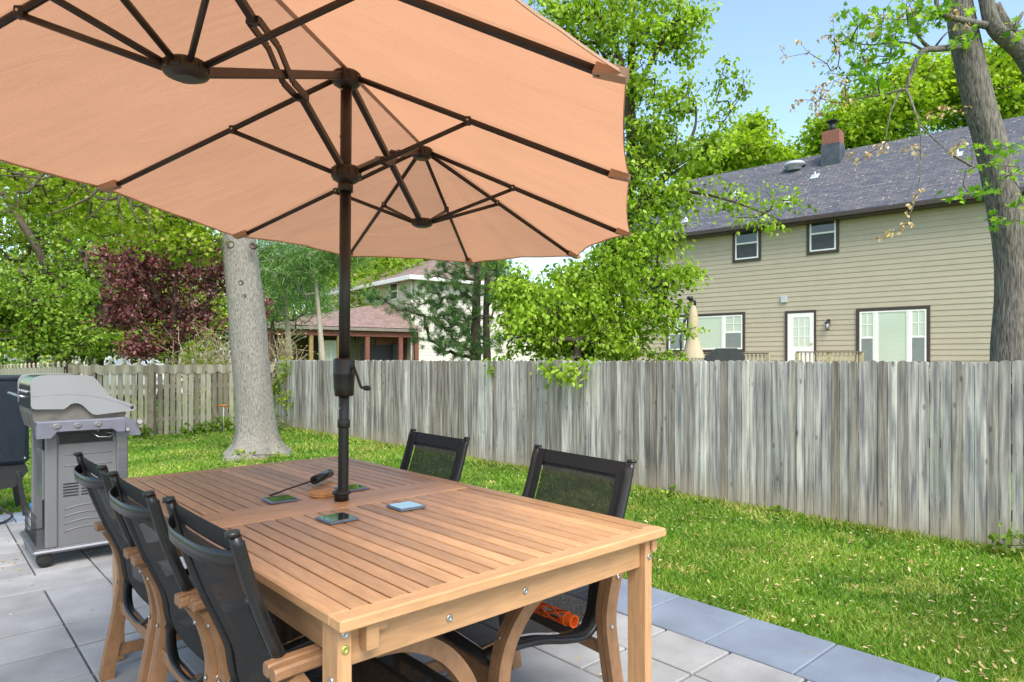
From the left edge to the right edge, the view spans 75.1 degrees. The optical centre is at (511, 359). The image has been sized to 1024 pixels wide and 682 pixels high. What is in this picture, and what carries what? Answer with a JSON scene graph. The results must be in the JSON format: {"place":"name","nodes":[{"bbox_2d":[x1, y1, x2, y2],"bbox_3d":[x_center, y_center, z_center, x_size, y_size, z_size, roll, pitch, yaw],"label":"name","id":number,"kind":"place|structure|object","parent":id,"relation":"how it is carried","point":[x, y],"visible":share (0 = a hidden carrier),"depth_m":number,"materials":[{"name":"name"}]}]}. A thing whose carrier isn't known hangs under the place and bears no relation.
{"place":"outdoors","nodes":[
{"label":"outdoors","id":0,"kind":"place"},
{"bbox_2d":[0,521,810,681],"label":"patio","id":1,"kind":"structure","parent":0,"point":[37,644],"depth_m":2.92,"materials":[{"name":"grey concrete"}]},
{"bbox_2d":[28,503,30,529],"bbox_3d":[-3.400,1.131,4.750,0.080,0.232,0.079,0,0,0],"label":"spray bottle","id":2,"kind":"object","parent":1,"relation":"on","point":[29,521],"visible":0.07,"depth_m":4.72,"materials":[{"name":"white plastic"}]},
{"bbox_2d":[7,373,142,567],"bbox_3d":[-2.841,0.670,4.329,0.659,1.156,0.764,0,0,-42],"label":"gas grill","id":3,"kind":"object","parent":1,"relation":"on","point":[65,416],"visible":0.67,"depth_m":4.10,"materials":[{"name":"metal"}]},
{"bbox_2d":[37,447,44,499],"bbox_3d":[-2.913,0.700,4.126,0.022,0.300,0.250,0,0,-42],"label":"handle","id":4,"kind":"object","parent":3,"relation":"in","point":[40,452],"depth_m":4.08,"materials":[{"name":"metal"}]},
{"bbox_2d":[73,452,286,681],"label":"sling chair","id":5,"kind":"object","parent":1,"relation":"on","point":[116,533],"visible":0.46,"depth_m":2.48,"materials":[{"name":"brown wood"}]},
{"bbox_2d":[107,471,315,681],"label":"sling chair","id":6,"kind":"object","parent":1,"relation":"on","point":[158,559],"visible":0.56,"depth_m":1.99,"materials":[{"name":"black fabric"}]},
{"bbox_2d":[0,0,630,501],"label":"patio umbrella","id":7,"kind":"object","parent":1,"relation":"on","point":[470,132],"visible":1,"depth_m":2.32,"materials":[{"name":"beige fabric"}]},
{"bbox_2d":[162,496,476,681],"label":"sling chair","id":8,"kind":"object","parent":1,"relation":"on","point":[218,604],"visible":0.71,"depth_m":1.59,"materials":[{"name":"black fabric"}]},
{"bbox_2d":[112,456,665,681],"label":"dining table","id":9,"kind":"object","parent":1,"relation":"on","point":[378,578],"visible":0.88,"depth_m":1.88,"materials":[{"name":"brown wood"}]},
{"bbox_2d":[261,495,297,503],"bbox_3d":[-0.841,0.505,2.413,0.100,0.009,0.100,0,0,-39],"label":"coaster","id":10,"kind":"object","parent":9,"relation":"on","point":[279,499],"visible":1,"depth_m":2.40,"materials":[{"name":"mirror"}]},
{"bbox_2d":[269,469,333,495],"bbox_3d":[-0.817,0.483,2.638,0.052,0.039,0.409,0,0,15],"label":"grill tool","id":11,"kind":"object","parent":9,"relation":"on","point":[321,476],"visible":1,"depth_m":2.69,"materials":[{"name":"black paint"}]},
{"bbox_2d":[309,489,334,497],"bbox_3d":[-0.711,0.501,2.503,0.098,0.015,0.097,0,0,0],"label":"cork coaster","id":12,"kind":"object","parent":9,"relation":"on","point":[321,493],"visible":0.79,"depth_m":2.48,"materials":[{"name":"wood"}]},
{"bbox_2d":[315,512,358,524],"bbox_3d":[-0.558,0.505,2.123,0.100,0.009,0.100,0,0,-44],"label":"coaster","id":13,"kind":"object","parent":9,"relation":"on","point":[335,518],"visible":1,"depth_m":2.11,"materials":[{"name":"mirror"}]},
{"bbox_2d":[334,484,369,491],"bbox_3d":[-0.630,0.505,2.624,0.100,0.009,0.100,0,0,-43],"label":"coaster","id":14,"kind":"object","parent":9,"relation":"on","point":[354,487],"visible":0.7,"depth_m":2.61,"materials":[{"name":"mirror"}]},
{"bbox_2d":[386,501,425,511],"bbox_3d":[-0.365,0.505,2.297,0.100,0.009,0.100,0,0,-40],"label":"coaster","id":15,"kind":"object","parent":9,"relation":"on","point":[405,506],"visible":1,"depth_m":2.28,"materials":[{"name":"mirror"}]},
{"bbox_2d":[400,429,469,632],"bbox_3d":[-0.582,0.801,3.015,0.667,0.904,0.599,0,0,-40],"label":"sling chair","id":16,"kind":"object","parent":1,"relation":"on","point":[440,456],"visible":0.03,"depth_m":3.18,"materials":[{"name":"black mesh sling fabric"},{"name":"black metal"},{"name":"wood"}]},
{"bbox_2d":[404,444,635,681],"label":"sling chair","id":17,"kind":"object","parent":1,"relation":"on","point":[592,484],"visible":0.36,"depth_m":2.25,"materials":[{"name":"black metal"},{"name":"woven mesh sling fabric"}]},
{"bbox_2d":[534,602,578,627],"bbox_3d":[0.138,0.858,2.258,0.048,0.048,0.200,0,0,-42],"label":"orange tube","id":18,"kind":"object","parent":17,"relation":"on","point":[569,619],"visible":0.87,"depth_m":2.22,"materials":[{"name":"plastic"}]},
{"bbox_2d":[0,361,1023,681],"bbox_3d":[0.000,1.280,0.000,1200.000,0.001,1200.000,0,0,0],"label":"lawn","id":19,"kind":"structure","parent":0,"point":[740,547],"depth_m":4.17,"materials":[{"name":"plant"}]},
{"bbox_2d":[0,361,72,374],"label":"picket fence","id":20,"kind":"object","parent":19,"relation":"on","point":[26,370],"visible":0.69,"depth_m":12.06,"materials":[{"name":"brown wood"}]},
{"bbox_2d":[0,264,123,367],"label":"bushy tree","id":21,"kind":"object","parent":19,"relation":"on","point":[26,317],"visible":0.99,"depth_m":15.20,"materials":[{"name":"green plant"}]},
{"bbox_2d":[0,162,171,372],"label":"spring tree","id":22,"kind":"object","parent":19,"relation":"on","point":[22,237],"visible":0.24,"depth_m":18.64,"materials":[{"name":"green plant"}]},
{"bbox_2d":[71,327,124,374],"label":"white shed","id":23,"kind":"structure","parent":19,"relation":"on","point":[107,358],"depth_m":34.12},
{"bbox_2d":[24,217,193,385],"bbox_3d":[-10.705,-1.222,17.987,4.280,5.164,4.421,0,0,0],"label":"leaning tree","id":24,"kind":"object","parent":19,"relation":"on","point":[90,273],"visible":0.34,"depth_m":16.98,"materials":[{"name":"green plant"}]},
{"bbox_2d":[0,186,270,363],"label":"tall green tree","id":25,"kind":"object","parent":19,"relation":"on","point":[221,308],"visible":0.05,"depth_m":30.13,"materials":[{"name":"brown plant"}]},
{"bbox_2d":[0,161,291,461],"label":"shade tree","id":26,"kind":"object","parent":19,"relation":"on","point":[256,428],"visible":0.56,"depth_m":8.76,"materials":[{"name":"grey plant"}]},
{"bbox_2d":[128,422,163,438],"bbox_3d":[-6.089,1.226,10.847,0.432,0.428,0.716,0,0,31],"label":"weed","id":27,"kind":"object","parent":19,"relation":"on","point":[144,431],"visible":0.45,"depth_m":10.86,"materials":[{"name":"green plant"}]},
{"bbox_2d":[103,359,205,398],"bbox_3d":[-12.386,0.705,22.003,4.250,1.480,1.880,0,0,-6],"label":"parked car","id":28,"kind":"object","parent":19,"relation":"on","point":[118,362],"visible":0.04,"depth_m":21.27,"materials":[{"name":"white paint"}]},
{"bbox_2d":[68,358,276,436],"bbox_3d":[-5.653,0.688,11.452,3.306,1.425,0.203,0,0,-43],"label":"picket fence","id":29,"kind":"object","parent":19,"relation":"on","point":[151,386],"visible":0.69,"depth_m":11.30,"materials":[{"name":"grey wood"}]},
{"bbox_2d":[81,229,275,415],"bbox_3d":[-6.860,-0.786,14.107,3.828,4.274,2.692,0,0,0],"label":"purple maple","id":30,"kind":"object","parent":19,"relation":"on","point":[171,311],"visible":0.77,"depth_m":13.68,"materials":[{"name":"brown plant"}]},
{"bbox_2d":[124,388,234,429],"bbox_3d":[-6.416,0.845,12.155,1.413,0.984,3.359,0,0,45],"label":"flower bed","id":31,"kind":"object","parent":19,"relation":"on","point":[181,404],"visible":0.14,"depth_m":12.35,"materials":[{"name":"plant"}]},
{"bbox_2d":[150,319,227,422],"bbox_3d":[-6.277,0.254,13.000,1.526,2.102,1.059,0,0,0],"label":"bare shrub","id":32,"kind":"object","parent":19,"relation":"on","point":[197,355],"visible":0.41,"depth_m":12.95,"materials":[{"name":"plant twig bark"},{"name":"straw twig"}]},
{"bbox_2d":[171,421,211,434],"bbox_3d":[-5.458,1.217,11.387,0.696,0.338,0.346,0,0,-36],"label":"weed","id":33,"kind":"object","parent":19,"relation":"on","point":[184,430],"visible":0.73,"depth_m":11.38,"materials":[{"name":"green plant"}]},
{"bbox_2d":[187,318,233,409],"bbox_3d":[-5.921,0.219,13.383,1.524,2.173,1.141,0,0,-13],"label":"bare shrub","id":34,"kind":"object","parent":19,"relation":"on","point":[225,355],"visible":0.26,"depth_m":13.33,"materials":[{"name":"beige plant"}]},
{"bbox_2d":[201,414,234,433],"bbox_3d":[-5.153,1.165,11.720,0.709,0.432,0.425,0,0,-39],"label":"weed","id":35,"kind":"object","parent":19,"relation":"on","point":[228,423],"visible":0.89,"depth_m":11.70,"materials":[{"name":"green plant"}]},
{"bbox_2d":[217,405,228,431],"bbox_3d":[-5.046,1.031,11.634,0.180,0.498,0.044,0,0,0],"label":"garden tool","id":36,"kind":"object","parent":19,"relation":"on","point":[223,406],"visible":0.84,"depth_m":11.63,"materials":[{"name":"metal"}]},
{"bbox_2d":[231,446,285,459],"bbox_3d":[-3.250,1.207,8.544,0.699,0.221,0.203,0,0,0],"label":"weed","id":37,"kind":"object","parent":19,"relation":"on","point":[282,455],"visible":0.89,"depth_m":8.55,"materials":[{"name":"green plant"}]},
{"bbox_2d":[277,414,290,428],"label":"weed","id":38,"kind":"object","parent":19,"relation":"on","point":[283,424],"visible":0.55,"depth_m":12.12,"materials":[{"name":"green plant"}]},
{"bbox_2d":[256,239,328,359],"bbox_3d":[-6.650,-1.283,18.924,3.247,5.275,3.540,0,0,-40],"label":"soft pine","id":39,"kind":"object","parent":19,"relation":"on","point":[264,251],"visible":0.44,"depth_m":18.64,"materials":[{"name":"green plant"}]},
{"bbox_2d":[268,328,317,401],"bbox_3d":[-5.061,0.286,14.638,1.443,2.040,1.075,0,0,0],"label":"bare shrub","id":40,"kind":"object","parent":19,"relation":"on","point":[279,352],"visible":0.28,"depth_m":14.57,"materials":[{"name":"plant"}]},
{"bbox_2d":[259,241,351,362],"bbox_3d":[-8.275,-1.798,24.089,4.502,6.297,4.878,0,0,0],"label":"soft pine","id":41,"kind":"object","parent":19,"relation":"on","point":[294,316],"visible":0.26,"depth_m":23.98,"materials":[{"name":"green plant"}]},
{"bbox_2d":[0,241,624,368],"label":"woods","id":42,"kind":"object","parent":19,"relation":"on","point":[379,271],"visible":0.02,"depth_m":43.91,"materials":[{"name":"green plant"}]},
{"bbox_2d":[261,242,381,360],"bbox_3d":[-5.189,-1.319,18.200,3.574,5.349,4.086,0,0,0],"label":"soft pine","id":43,"kind":"object","parent":19,"relation":"on","point":[316,263],"visible":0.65,"depth_m":17.94,"materials":[{"name":"green plant"}]},
{"bbox_2d":[307,257,424,287],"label":"distant tree","id":44,"kind":"object","parent":19,"relation":"on","point":[410,261],"visible":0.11,"depth_m":60.50,"materials":[{"name":"green plant"}]},
{"bbox_2d":[200,260,546,382],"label":"cream house","id":45,"kind":"structure","parent":19,"relation":"on","point":[381,335],"depth_m":37.97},
{"bbox_2d":[324,340,336,359],"bbox_3d":[-9.830,-0.050,36.110,1.300,2.000,0.100,0,0,-37],"label":"window","id":46,"kind":"structure","parent":45,"relation":"in","point":[330,346],"depth_m":36.07,"materials":[{"name":"white glass"}]},
{"bbox_2d":[356,291,363,305],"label":"window","id":47,"kind":"structure","parent":45,"relation":"in","point":[357,291],"depth_m":43.90,"materials":[{"name":"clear glass"}]},
{"bbox_2d":[390,282,397,299],"bbox_3d":[-7.086,-4.100,39.956,0.046,1.020,1.040,0,0,-37],"label":"window","id":48,"kind":"structure","parent":45,"relation":"in","point":[394,286],"depth_m":39.88,"materials":[{"name":"clear glass"}]},
{"bbox_2d":[392,343,405,360],"bbox_3d":[-6.512,0.150,38.286,0.840,2.200,0.080,0,0,-37],"label":"sliding door","id":49,"kind":"structure","parent":45,"relation":"in","point":[394,345],"depth_m":38.20,"materials":[{"name":"black glass"}]},
{"bbox_2d":[355,260,516,360],"bbox_3d":[-1.141,-1.193,12.124,3.454,2.871,2.198,0,0,-32],"label":"pine tree","id":50,"kind":"object","parent":19,"relation":"on","point":[475,348],"visible":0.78,"depth_m":12.20,"materials":[{"name":"green plant"}]},
{"bbox_2d":[414,259,511,272],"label":"distant tree","id":51,"kind":"object","parent":19,"relation":"on","point":[483,265],"visible":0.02,"depth_m":69.06,"materials":[{"name":"green plant"}]},
{"bbox_2d":[0,511,957,681],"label":"patio border","id":52,"kind":"object","parent":19,"relation":"on","point":[775,646],"visible":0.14,"depth_m":2.93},
{"bbox_2d":[0,375,28,523],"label":"pellet smoker","id":53,"kind":"object","parent":52,"relation":"on","point":[14,445],"visible":0.73,"depth_m":5.26,"materials":[{"name":"black metal"}]},
{"bbox_2d":[1,423,1023,681],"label":"fallen seeds","id":54,"kind":"object","parent":19,"relation":"on","point":[783,579],"visible":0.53,"depth_m":3.79,"materials":[{"name":"plant"}]},
{"bbox_2d":[277,360,1023,551],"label":"wooden fence","id":55,"kind":"object","parent":19,"relation":"on","point":[685,427],"visible":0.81,"depth_m":5.67,"materials":[{"name":"grey wood"}]},
{"bbox_2d":[272,356,293,423],"bbox_3d":[-4.222,0.552,12.231,0.383,1.231,0.878,0,0,-42],"label":"climbing vine","id":56,"kind":"object","parent":55,"relation":"attached to","point":[283,397],"visible":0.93,"depth_m":12.18,"materials":[{"name":"green plant"}]},
{"bbox_2d":[482,358,495,377],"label":"fence sprig","id":57,"kind":"object","parent":55,"relation":"attached to","point":[490,367],"visible":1,"depth_m":8.06,"materials":[{"name":"green plant"}]},
{"bbox_2d":[484,0,816,389],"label":"pear tree","id":58,"kind":"object","parent":19,"relation":"on","point":[576,326],"visible":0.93,"depth_m":8.28,"materials":[{"name":"green plant"}]},
{"bbox_2d":[658,485,680,497],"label":"weed","id":59,"kind":"object","parent":19,"relation":"on","point":[673,487],"visible":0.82,"depth_m":6.17,"materials":[{"name":"green plant"}]},
{"bbox_2d":[670,106,819,182],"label":"distant tree","id":60,"kind":"object","parent":19,"relation":"on","point":[755,147],"visible":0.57,"depth_m":43.24,"materials":[{"name":"green plant"}]},
{"bbox_2d":[763,503,789,518],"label":"weed","id":61,"kind":"object","parent":19,"relation":"on","point":[778,507],"visible":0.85,"depth_m":5.42,"materials":[{"name":"green plant"}]},
{"bbox_2d":[656,351,951,397],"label":"deck","id":62,"kind":"structure","parent":19,"relation":"on","point":[829,356],"depth_m":21.03,"materials":[{"name":"brown wood"}]},
{"bbox_2d":[679,296,704,361],"bbox_3d":[5.323,-0.723,19.600,0.670,2.290,0.654,0,0,39],"label":"closed umbrella","id":63,"kind":"object","parent":62,"relation":"on","point":[692,348],"visible":0.7,"depth_m":19.48,"materials":[{"name":"beige fabric"}]},
{"bbox_2d":[704,348,744,361],"bbox_3d":[6.484,0.035,20.469,1.212,0.768,0.550,0,0,12],"label":"covered grill","id":64,"kind":"object","parent":62,"relation":"on","point":[727,354],"visible":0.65,"depth_m":20.19,"materials":[{"name":"black fabric"}]},
{"bbox_2d":[628,116,1023,399],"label":"beige house","id":65,"kind":"structure","parent":19,"relation":"on","point":[922,290],"depth_m":23.29,"materials":[{"name":"plastic"}]},
{"bbox_2d":[666,312,744,351],"bbox_3d":[7.605,-1.058,26.360,3.291,1.522,0.041,0,0,41],"label":"window","id":66,"kind":"structure","parent":65,"relation":"in","point":[727,330],"depth_m":25.99,"materials":[{"name":"white glass"}]},
{"bbox_2d":[732,227,760,262],"bbox_3d":[8.886,-4.417,25.243,1.097,1.403,0.040,0,0,41],"label":"window","id":67,"kind":"structure","parent":65,"relation":"in","point":[746,247],"depth_m":25.25,"materials":[{"name":"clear glass"}]},
{"bbox_2d":[785,310,815,361],"bbox_3d":[10.347,-0.696,23.936,1.074,2.150,0.084,0,0,41],"label":"door","id":68,"kind":"structure","parent":65,"relation":"in","point":[800,326],"depth_m":23.95,"materials":[{"name":"white glass"}]},
{"bbox_2d":[807,217,838,254],"bbox_3d":[10.933,-4.465,23.455,1.080,1.462,0.040,0,0,41],"label":"window","id":69,"kind":"structure","parent":65,"relation":"in","point":[822,238],"depth_m":23.44,"materials":[{"name":"white glass"}]},
{"bbox_2d":[825,319,829,329],"bbox_3d":[11.006,-1.228,23.238,0.200,0.402,0.250,0,0,41],"label":"wall lantern","id":70,"kind":"object","parent":65,"relation":"attached to","point":[827,324],"depth_m":23.19,"materials":[{"name":"black metal"}]},
{"bbox_2d":[856,305,929,367],"bbox_3d":[12.562,-0.744,22.031,2.168,1.984,0.040,0,0,41],"label":"window","id":71,"kind":"structure","parent":65,"relation":"in","point":[897,334],"depth_m":21.99,"materials":[{"name":"white glass"}]},
{"bbox_2d":[788,48,959,156],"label":"distant tree","id":72,"kind":"object","parent":19,"relation":"on","point":[861,124],"visible":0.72,"depth_m":41.97,"materials":[{"name":"green plant"}]},
{"bbox_2d":[780,0,1023,472],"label":"maple tree","id":73,"kind":"object","parent":19,"relation":"on","point":[1001,189],"visible":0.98,"depth_m":5.75,"materials":[{"name":"green plant"}]},
{"bbox_2d":[915,29,1023,134],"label":"distant tree","id":74,"kind":"object","parent":19,"relation":"on","point":[1007,77],"visible":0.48,"depth_m":41.82,"materials":[{"name":"green plant"}]},
{"bbox_2d":[985,523,1023,559],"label":"weed","id":75,"kind":"object","parent":19,"relation":"on","point":[1009,536],"visible":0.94,"depth_m":4.29,"materials":[{"name":"green plant"}]},
{"bbox_2d":[0,0,1023,360],"label":"sky","id":76,"kind":"structure","parent":0,"point":[752,31],"materials":[{"name":"blue"}]}
]}

